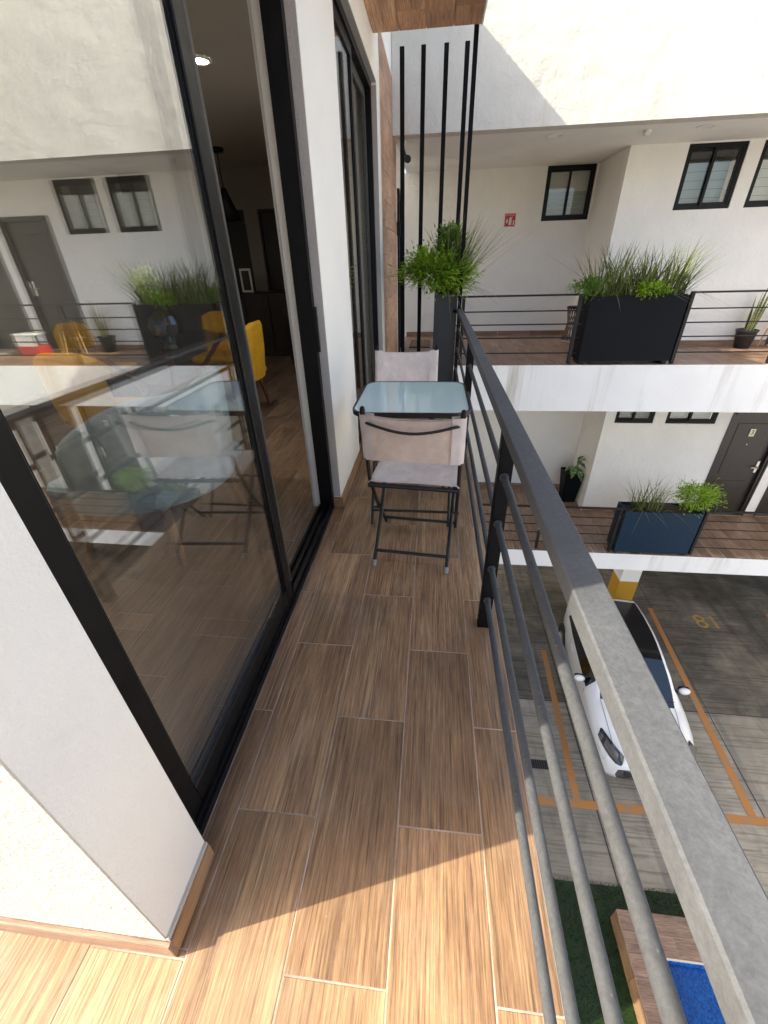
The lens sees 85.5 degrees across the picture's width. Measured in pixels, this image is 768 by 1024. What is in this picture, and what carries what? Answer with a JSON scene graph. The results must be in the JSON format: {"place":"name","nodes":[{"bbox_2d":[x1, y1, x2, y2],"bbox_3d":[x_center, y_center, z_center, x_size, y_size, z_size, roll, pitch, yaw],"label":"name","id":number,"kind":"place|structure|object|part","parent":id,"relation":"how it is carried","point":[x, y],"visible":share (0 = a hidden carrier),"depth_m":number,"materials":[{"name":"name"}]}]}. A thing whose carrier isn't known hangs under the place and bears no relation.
{"place":"outdoors","nodes":[
{"label":"outdoors","id":0,"kind":"place"},
{"bbox_2d":[0,348,359,765],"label":"room floor","id":1,"kind":"structure","parent":0,"point":[183,633],"depth_m":2.30,"materials":[{"name":"tile"}]},
{"bbox_2d":[33,352,146,426],"bbox_3d":[-2.153,-0.816,3.208,0.505,0.872,0.527,2,32,6],"label":"dining chair","id":2,"kind":"object","parent":1,"relation":"on","point":[77,389],"visible":0.55,"depth_m":2.89,"materials":[{"name":"yellow fabric"}]},
{"bbox_2d":[53,322,144,396],"bbox_3d":[-3.035,-1.568,4.489,0.527,0.872,0.505,2,32,6],"label":"dining chair","id":3,"kind":"object","parent":1,"relation":"on","point":[71,336],"visible":0.6,"depth_m":4.38,"materials":[{"name":"yellow fabric"}]},
{"bbox_2d":[46,368,248,566],"bbox_3d":[-1.223,-0.274,2.275,0.821,0.875,0.889,6,32,13],"label":"tub armchair","id":4,"kind":"object","parent":1,"relation":"on","point":[162,454],"visible":1,"depth_m":1.91,"materials":[{"name":"grey fabric"}]},
{"bbox_2d":[67,329,238,404],"bbox_3d":[-2.048,-1.270,4.077,1.100,0.770,1.500,2,32,6],"label":"dining table","id":5,"kind":"object","parent":1,"relation":"on","point":[174,382],"visible":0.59,"depth_m":3.93,"materials":[{"name":"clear glass"}]},
{"bbox_3d":[-1.763,-1.492,3.363,0.270,0.338,0.266,2,32,6],"label":"vase","id":6,"kind":"object","parent":5,"relation":"on","visible":0},
{"bbox_2d":[130,265,171,343],"bbox_3d":[-1.822,-1.622,3.271,0.230,0.564,0.230,2,32,6],"label":"flower","id":7,"kind":"object","parent":6,"relation":"in","point":[145,289],"visible":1,"depth_m":3.17,"materials":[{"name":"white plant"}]},
{"bbox_2d":[0,0,368,505],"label":"room wall","id":8,"kind":"structure","parent":1,"relation":"on","point":[78,241],"depth_m":6.29,"materials":[{"name":"paint"}]},
{"bbox_2d":[226,210,255,290],"bbox_3d":[-2.454,-3.915,7.156,0.520,2.070,0.115,2,32,6],"label":"room door","id":9,"kind":"structure","parent":8,"relation":"in","point":[237,233],"depth_m":6.85,"materials":[{"name":"black wood"}]},
{"bbox_2d":[257,208,284,290],"bbox_3d":[-1.559,-3.885,7.063,0.820,2.070,0.115,2,32,6],"label":"room door","id":10,"kind":"structure","parent":8,"relation":"in","point":[266,217],"depth_m":6.81,"materials":[{"name":"black wood"}]},
{"bbox_2d":[192,311,235,394],"bbox_3d":[-1.980,-1.917,5.008,0.505,0.872,0.527,2,32,6],"label":"dining chair","id":11,"kind":"object","parent":1,"relation":"on","point":[222,354],"visible":0.42,"depth_m":5.00,"materials":[{"name":"yellow fabric"}]},
{"bbox_2d":[217,320,270,404],"bbox_3d":[-1.468,-1.464,4.239,0.527,0.872,0.505,2,32,6],"label":"dining chair","id":12,"kind":"object","parent":1,"relation":"on","point":[254,331],"visible":0.66,"depth_m":4.09,"materials":[{"name":"yellow fabric"}]},
{"bbox_2d":[219,290,290,355],"bbox_3d":[-1.985,-3.160,6.971,1.200,0.950,0.515,2,32,6],"label":"cabinet","id":13,"kind":"object","parent":1,"relation":"on","point":[265,308],"visible":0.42,"depth_m":6.67,"materials":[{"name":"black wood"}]},
{"bbox_3d":[-2.405,-3.065,6.787,0.390,0.840,0.015,2,32,6],"label":"cabinet door","id":14,"kind":"part","parent":13,"relation":"part of","materials":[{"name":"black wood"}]},
{"bbox_2d":[239,268,253,291],"bbox_3d":[-2.180,-3.667,6.581,0.180,0.330,0.021,2,32,6],"label":"picture frame","id":15,"kind":"object","parent":13,"relation":"on","point":[246,279],"visible":0.96,"depth_m":6.57,"materials":[{"name":"silver metal"}]},
{"bbox_3d":[-2.007,-3.051,6.745,0.390,0.840,0.015,2,32,6],"label":"cabinet door","id":16,"kind":"part","parent":13,"relation":"part of","materials":[{"name":"black wood"}]},
{"bbox_3d":[-1.610,-3.038,6.704,0.390,0.840,0.015,2,32,6],"label":"cabinet door","id":17,"kind":"part","parent":13,"relation":"part of","materials":[{"name":"black wood"}]},
{"bbox_2d":[283,303,293,364],"bbox_3d":[-1.249,-2.748,6.337,0.505,0.872,0.527,-9,32,-11],"label":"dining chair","id":18,"kind":"object","parent":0,"point":[287,323],"visible":0.2,"depth_m":6.08,"materials":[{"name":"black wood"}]},
{"bbox_2d":[400,330,767,374],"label":"corridor floor","id":19,"kind":"structure","parent":0,"point":[556,345],"depth_m":6.66,"materials":[{"name":"wood"}]},
{"bbox_2d":[409,340,430,347],"bbox_3d":[0.662,-3.083,7.611,0.375,0.016,0.770,2,32,6],"label":"door mat","id":20,"kind":"object","parent":19,"relation":"on","point":[424,343],"depth_m":7.53,"materials":[{"name":"brown fabric"}]},
{"bbox_2d":[454,293,587,364],"bbox_3d":[1.845,-2.527,5.794,1.700,0.894,0.050,2,32,6],"label":"corridor railing","id":21,"kind":"object","parent":19,"relation":"on","point":[575,324],"visible":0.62,"depth_m":5.71,"materials":[{"name":"black metal"}]},
{"bbox_2d":[560,306,576,341],"bbox_3d":[3.322,-3.330,7.358,0.280,0.567,0.280,2,32,6],"label":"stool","id":22,"kind":"object","parent":19,"relation":"on","point":[568,328],"visible":0.56,"depth_m":7.34,"materials":[{"name":"black metal"}]},
{"bbox_2d":[571,294,689,363],"bbox_3d":[3.344,-2.526,5.749,1.210,0.862,0.360,2,32,6],"label":"planter box","id":23,"kind":"object","parent":19,"relation":"on","point":[631,328],"visible":0.83,"depth_m":5.59,"materials":[{"name":"black metal"}]},
{"bbox_2d":[565,273,611,302],"bbox_3d":[2.694,-2.941,5.458,0.615,0.378,0.491,2,32,6],"label":"leafy shrub","id":24,"kind":"object","parent":23,"relation":"in","point":[591,285],"visible":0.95,"depth_m":5.39,"materials":[{"name":"green plant"}]},
{"bbox_2d":[529,238,739,311],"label":"ornamental grass","id":25,"kind":"object","parent":23,"relation":"in","point":[622,285],"depth_m":5.35,"materials":[{"name":"green plant"}]},
{"bbox_2d":[635,277,673,299],"bbox_3d":[3.460,-2.861,5.314,0.486,0.274,0.374,13,34,22],"label":"leafy fern","id":26,"kind":"object","parent":23,"relation":"in","point":[643,289],"visible":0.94,"depth_m":5.30,"materials":[{"name":"green plant"}]},
{"bbox_2d":[668,290,767,363],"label":"corridor railing","id":27,"kind":"object","parent":19,"relation":"on","point":[682,326],"visible":1,"depth_m":5.50,"materials":[{"name":"black metal"}]},
{"bbox_2d":[733,328,759,348],"bbox_3d":[5.660,-2.725,6.530,0.300,0.270,0.300,2,32,6],"label":"round pot","id":28,"kind":"object","parent":19,"relation":"on","point":[742,342],"visible":0.95,"depth_m":6.47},
{"bbox_2d":[744,288,767,330],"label":"snake plant","id":29,"kind":"object","parent":28,"relation":"in","point":[756,316],"visible":0.81,"depth_m":6.34,"materials":[{"name":"green plant"}]},
{"bbox_2d":[756,327,767,346],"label":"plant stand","id":30,"kind":"object","parent":19,"relation":"on","point":[762,337],"visible":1,"depth_m":6.54,"materials":[{"name":"wood"}]},
{"bbox_2d":[478,482,767,559],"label":"corridor floor","id":31,"kind":"structure","parent":0,"point":[519,494],"depth_m":7.97,"materials":[{"name":"wood"}]},
{"bbox_2d":[482,503,625,551],"bbox_3d":[2.242,0.259,7.451,3.730,0.894,0.050,2,32,6],"label":"corridor railing","id":32,"kind":"object","parent":31,"relation":"on","point":[613,534],"visible":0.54,"depth_m":7.25,"materials":[{"name":"black metal"}]},
{"bbox_2d":[559,467,583,501],"bbox_3d":[3.989,-0.576,8.940,0.380,0.680,0.380,2,32,6],"label":"tapered pot","id":33,"kind":"object","parent":31,"relation":"on","point":[569,487],"visible":0.67,"depth_m":8.83,"materials":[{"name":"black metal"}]},
{"bbox_2d":[565,456,586,481],"bbox_3d":[4.072,-0.937,8.546,0.570,0.514,0.436,-18,35,-25],"label":"dumb cane","id":34,"kind":"object","parent":33,"relation":"in","point":[574,470],"visible":0.9,"depth_m":8.57,"materials":[{"name":"green plant"}]},
{"bbox_2d":[607,501,704,554],"bbox_3d":[4.720,0.292,7.304,1.230,0.860,0.360,2,32,6],"label":"planter box","id":35,"kind":"object","parent":31,"relation":"on","point":[652,532],"visible":0.85,"depth_m":7.14,"materials":[{"name":"blue metal"}]},
{"bbox_2d":[615,471,700,521],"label":"ornamental grass","id":36,"kind":"object","parent":35,"relation":"in","point":[651,504],"depth_m":7.03,"materials":[{"name":"green plant"}]},
{"bbox_2d":[668,478,727,517],"bbox_3d":[5.186,-0.273,6.941,0.878,0.713,0.930,2,32,6],"label":"leafy shrub","id":37,"kind":"object","parent":35,"relation":"in","point":[702,493],"visible":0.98,"depth_m":6.83,"materials":[{"name":"green plant"}]},
{"bbox_2d":[687,510,767,554],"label":"corridor railing","id":38,"kind":"object","parent":31,"relation":"on","point":[700,528],"visible":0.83,"depth_m":7.02,"materials":[{"name":"black metal"}]},
{"bbox_2d":[497,412,767,896],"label":"ground","id":39,"kind":"structure","parent":0,"point":[710,631],"depth_m":8.39,"materials":[{"name":"concrete"}]},
{"bbox_2d":[0,0,487,956],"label":"apartment building","id":40,"kind":"structure","parent":39,"relation":"on","point":[108,798],"depth_m":1.07,"materials":[{"name":"white paint"}]},
{"bbox_2d":[0,0,334,835],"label":"sliding door","id":41,"kind":"structure","parent":40,"relation":"in","point":[198,784],"depth_m":1.30,"materials":[{"name":"black metal"}]},
{"bbox_2d":[0,0,355,172],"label":"room ceiling","id":42,"kind":"structure","parent":40,"relation":"attached to","point":[91,83],"depth_m":3.34,"materials":[{"name":"paint"}]},
{"bbox_2d":[195,55,211,64],"bbox_3d":[-1.314,-3.223,2.966,0.164,0.011,0.164,2,32,6],"label":"downlight","id":43,"kind":"object","parent":42,"relation":"attached to","point":[202,60],"visible":0.72,"depth_m":2.96,"materials":[{"name":"white"}]},
{"bbox_2d":[212,146,241,221],"bbox_3d":[-2.109,-4.269,5.431,0.340,0.750,0.340,2,32,6],"label":"pendant lamp","id":44,"kind":"object","parent":42,"relation":"hanging from","point":[231,213],"visible":0.81,"depth_m":5.46,"materials":[{"name":"black metal"}]},
{"bbox_2d":[0,418,565,1023],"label":"balcony floor","id":45,"kind":"structure","parent":40,"relation":"attached to","point":[360,834],"depth_m":1.13,"materials":[{"name":"tile"}]},
{"bbox_2d":[400,46,404,351],"bbox_3d":[0.193,-2.758,4.325,0.040,2.902,0.040,2,32,6],"label":"vertical fin","id":46,"kind":"object","parent":45,"relation":"on","point":[402,145],"visible":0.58,"depth_m":4.03,"materials":[{"name":"black metal"}]},
{"bbox_2d":[375,345,438,466],"bbox_3d":[0.152,-0.736,3.010,0.454,0.832,0.460,2,32,6],"label":"folding chair","id":47,"kind":"object","parent":45,"relation":"on","point":[406,366],"visible":0.52,"depth_m":3.00,"materials":[{"name":"beige fabric"}]},
{"bbox_2d":[353,381,470,526],"bbox_3d":[0.170,-0.343,2.481,0.600,0.707,0.620,2,32,6],"label":"folding table","id":48,"kind":"object","parent":45,"relation":"on","point":[419,399],"visible":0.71,"depth_m":2.26,"materials":[{"name":"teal glass"}]},
{"bbox_2d":[359,406,466,573],"bbox_3d":[0.162,-0.167,2.076,0.454,0.832,0.460,5,32,11],"label":"folding chair","id":49,"kind":"object","parent":45,"relation":"on","point":[430,452],"visible":1,"depth_m":1.84,"materials":[{"name":"beige fabric"}]},
{"bbox_2d":[417,44,425,351],"bbox_3d":[0.377,-2.752,4.305,0.040,2.902,0.040,2,32,6],"label":"vertical fin","id":50,"kind":"object","parent":45,"relation":"on","point":[422,108],"visible":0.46,"depth_m":3.97,"materials":[{"name":"black metal"}]},
{"bbox_2d":[436,42,448,290],"bbox_3d":[0.571,-2.745,4.285,0.040,2.902,0.040,2,32,6],"label":"vertical fin","id":51,"kind":"object","parent":45,"relation":"on","point":[444,103],"visible":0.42,"depth_m":3.81,"materials":[{"name":"black metal"}]},
{"bbox_2d":[433,292,457,380],"bbox_3d":[0.650,-1.813,4.540,0.232,1.040,0.250,2,32,6],"label":"planter box","id":52,"kind":"object","parent":45,"relation":"on","point":[444,329],"visible":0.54,"depth_m":4.35,"materials":[{"name":"black metal"}]},
{"bbox_2d":[412,240,440,292],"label":"ornamental grass","id":53,"kind":"object","parent":52,"relation":"in","point":[429,269],"depth_m":4.13,"materials":[{"name":"green plant"}]},
{"bbox_2d":[388,237,484,301],"bbox_3d":[0.535,-2.405,4.137,0.946,0.577,0.710,12,34,22],"label":"leafy shrub","id":54,"kind":"object","parent":52,"relation":"in","point":[418,267],"visible":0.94,"depth_m":4.03,"materials":[{"name":"green plant"}]},
{"bbox_2d":[427,220,467,259],"bbox_3d":[0.649,-2.530,4.164,0.432,0.657,0.384,-20,36,-27],"label":"upright shrub","id":55,"kind":"object","parent":52,"relation":"in","point":[444,235],"visible":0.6,"depth_m":3.99,"materials":[{"name":"green plant"}]},
{"bbox_2d":[424,215,545,319],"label":"ornamental grass","id":56,"kind":"object","parent":52,"relation":"in","point":[457,251],"depth_m":3.97,"materials":[{"name":"green plant"}]},
{"bbox_2d":[455,40,469,253],"bbox_3d":[0.746,-2.740,4.267,0.040,2.902,0.040,2,32,6],"label":"vertical fin","id":57,"kind":"object","parent":45,"relation":"on","point":[463,114],"visible":0.44,"depth_m":3.78,"materials":[{"name":"black metal"}]},
{"bbox_2d":[453,24,767,1023],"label":"balcony railing","id":58,"kind":"object","parent":45,"relation":"on","point":[721,894],"visible":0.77,"depth_m":0.57,"materials":[{"name":"black metal"}]},
{"bbox_2d":[332,0,378,445],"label":"sliding door","id":59,"kind":"structure","parent":40,"relation":"in","point":[354,71],"depth_m":3.44,"materials":[{"name":"black metal"}]},
{"bbox_2d":[531,759,548,769],"bbox_3d":[2.802,4.545,7.484,0.520,0.012,0.160,2,32,6],"label":"drain grate","id":60,"kind":"object","parent":39,"relation":"on","point":[539,764],"visible":0.59,"depth_m":7.48,"materials":[{"name":"grey metal"}]},
{"bbox_2d":[391,0,767,599],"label":"opposite building","id":61,"kind":"structure","parent":39,"relation":"on","point":[600,85],"depth_m":5.99,"materials":[{"name":"paint"}]},
{"bbox_2d":[397,188,400,351],"bbox_3d":[0.175,-3.630,6.481,0.205,2.150,0.900,2,32,6],"label":"entrance door","id":62,"kind":"structure","parent":61,"relation":"in","point":[398,190],"depth_m":6.17,"materials":[{"name":"metal"}]},
{"bbox_2d":[405,141,410,162],"bbox_3d":[0.266,-4.463,5.161,0.094,0.238,0.272,-5,31,-6],"label":"security camera","id":63,"kind":"object","parent":61,"relation":"attached to","point":[407,158],"visible":0.39,"depth_m":5.10,"materials":[{"name":"black plastic"}]},
{"bbox_2d":[504,213,515,226],"bbox_3d":[2.196,-5.087,7.237,0.190,0.197,0.013,2,32,6],"label":"fire sign","id":64,"kind":"object","parent":61,"relation":"attached to","point":[510,221],"visible":1,"depth_m":7.23,"materials":[{"name":"red plastic"}]},
{"bbox_2d":[546,133,562,137],"bbox_3d":[2.092,-4.610,5.088,0.200,0.006,0.200,2,32,6],"label":"downlight","id":65,"kind":"object","parent":61,"relation":"attached to","point":[554,135],"visible":1,"depth_m":5.09,"materials":[{"name":"white plastic"}]},
{"bbox_2d":[541,163,596,220],"bbox_3d":[3.103,-5.391,7.036,0.775,0.748,0.108,2,32,6],"label":"window","id":66,"kind":"structure","parent":61,"relation":"in","point":[580,210],"depth_m":7.09,"materials":[{"name":"black metal"}]},
{"bbox_2d":[614,411,654,422],"bbox_3d":[4.604,-2.031,7.664,0.770,0.860,0.400,2,32,6],"label":"window","id":67,"kind":"structure","parent":61,"relation":"in","point":[621,417],"depth_m":7.66,"materials":[{"name":"black metal"}]},
{"bbox_2d":[643,129,651,136],"bbox_3d":[3.169,-4.564,5.011,0.100,0.059,0.110,2,32,6],"label":"motion sensor","id":68,"kind":"object","parent":61,"relation":"attached to","point":[646,133],"visible":1,"depth_m":4.98,"materials":[{"name":"white plastic"}]},
{"bbox_2d":[665,412,718,423],"bbox_3d":[5.552,-1.923,7.440,0.850,0.660,0.108,2,32,6],"label":"window","id":69,"kind":"structure","parent":61,"relation":"in","point":[672,417],"depth_m":7.56,"materials":[{"name":"black metal"}]},
{"bbox_2d":[696,124,715,128],"bbox_3d":[3.800,-4.548,4.901,0.200,0.006,0.200,2,32,6],"label":"downlight","id":70,"kind":"object","parent":61,"relation":"attached to","point":[705,126],"visible":1,"depth_m":4.90,"materials":[{"name":"white plastic"}]},
{"bbox_2d":[672,141,749,209],"bbox_3d":[4.534,-4.753,5.934,0.850,0.930,0.400,2,32,6],"label":"window","id":71,"kind":"structure","parent":61,"relation":"in","point":[707,166],"depth_m":5.86,"materials":[{"name":"black metal"}]},
{"bbox_2d":[695,412,767,515],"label":"door","id":72,"kind":"structure","parent":61,"relation":"in","point":[740,462],"depth_m":7.86,"materials":[{"name":"grey wood"}]},
{"bbox_2d":[743,140,767,207],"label":"window","id":73,"kind":"structure","parent":61,"relation":"in","point":[757,196],"depth_m":5.83,"materials":[{"name":"black metal"}]},
{"bbox_2d":[753,487,767,516],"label":"door","id":74,"kind":"structure","parent":61,"relation":"in","point":[762,506],"depth_m":8.25,"materials":[{"name":"brown metal"}]},
{"bbox_2d":[553,877,684,1023],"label":"lawn","id":75,"kind":"structure","parent":39,"relation":"on","point":[609,900],"depth_m":5.56,"materials":[{"name":"green plant"}]},
{"bbox_2d":[558,598,696,779],"bbox_3d":[4.656,3.164,8.174,2.007,1.555,3.645,4,32,9],"label":"parked car","id":76,"kind":"object","parent":39,"relation":"on","point":[612,756],"visible":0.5,"depth_m":7.60,"materials":[{"name":"white paint"}]},
{"bbox_3d":[4.028,2.606,8.351,0.230,0.511,1.751,4,32,9],"label":"side window","id":77,"kind":"part","parent":76,"relation":"part of","materials":[{"name":"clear glass"}]},
{"bbox_3d":[5.377,2.700,8.128,0.230,0.511,1.751,4,32,9],"label":"side window","id":78,"kind":"part","parent":76,"relation":"part of","materials":[{"name":"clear glass"}]},
{"bbox_2d":[667,960,704,968],"bbox_3d":[7.569,8.149,2.196,8.869,1.509,6.855,2,32,6],"label":"pool basin","id":79,"kind":"object","parent":39,"relation":"in","point":[686,964],"depth_m":5.15,"materials":[{"name":"blue tile"}]},
{"bbox_2d":[668,964,725,1023],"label":"pool water","id":80,"kind":"structure","parent":79,"relation":"in","point":[698,999],"depth_m":4.97,"materials":[{"name":"blue liquid"}]},
{"bbox_2d":[610,909,702,1023],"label":"pool deck","id":81,"kind":"structure","parent":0,"point":[676,939],"depth_m":5.24,"materials":[{"name":"wood"}]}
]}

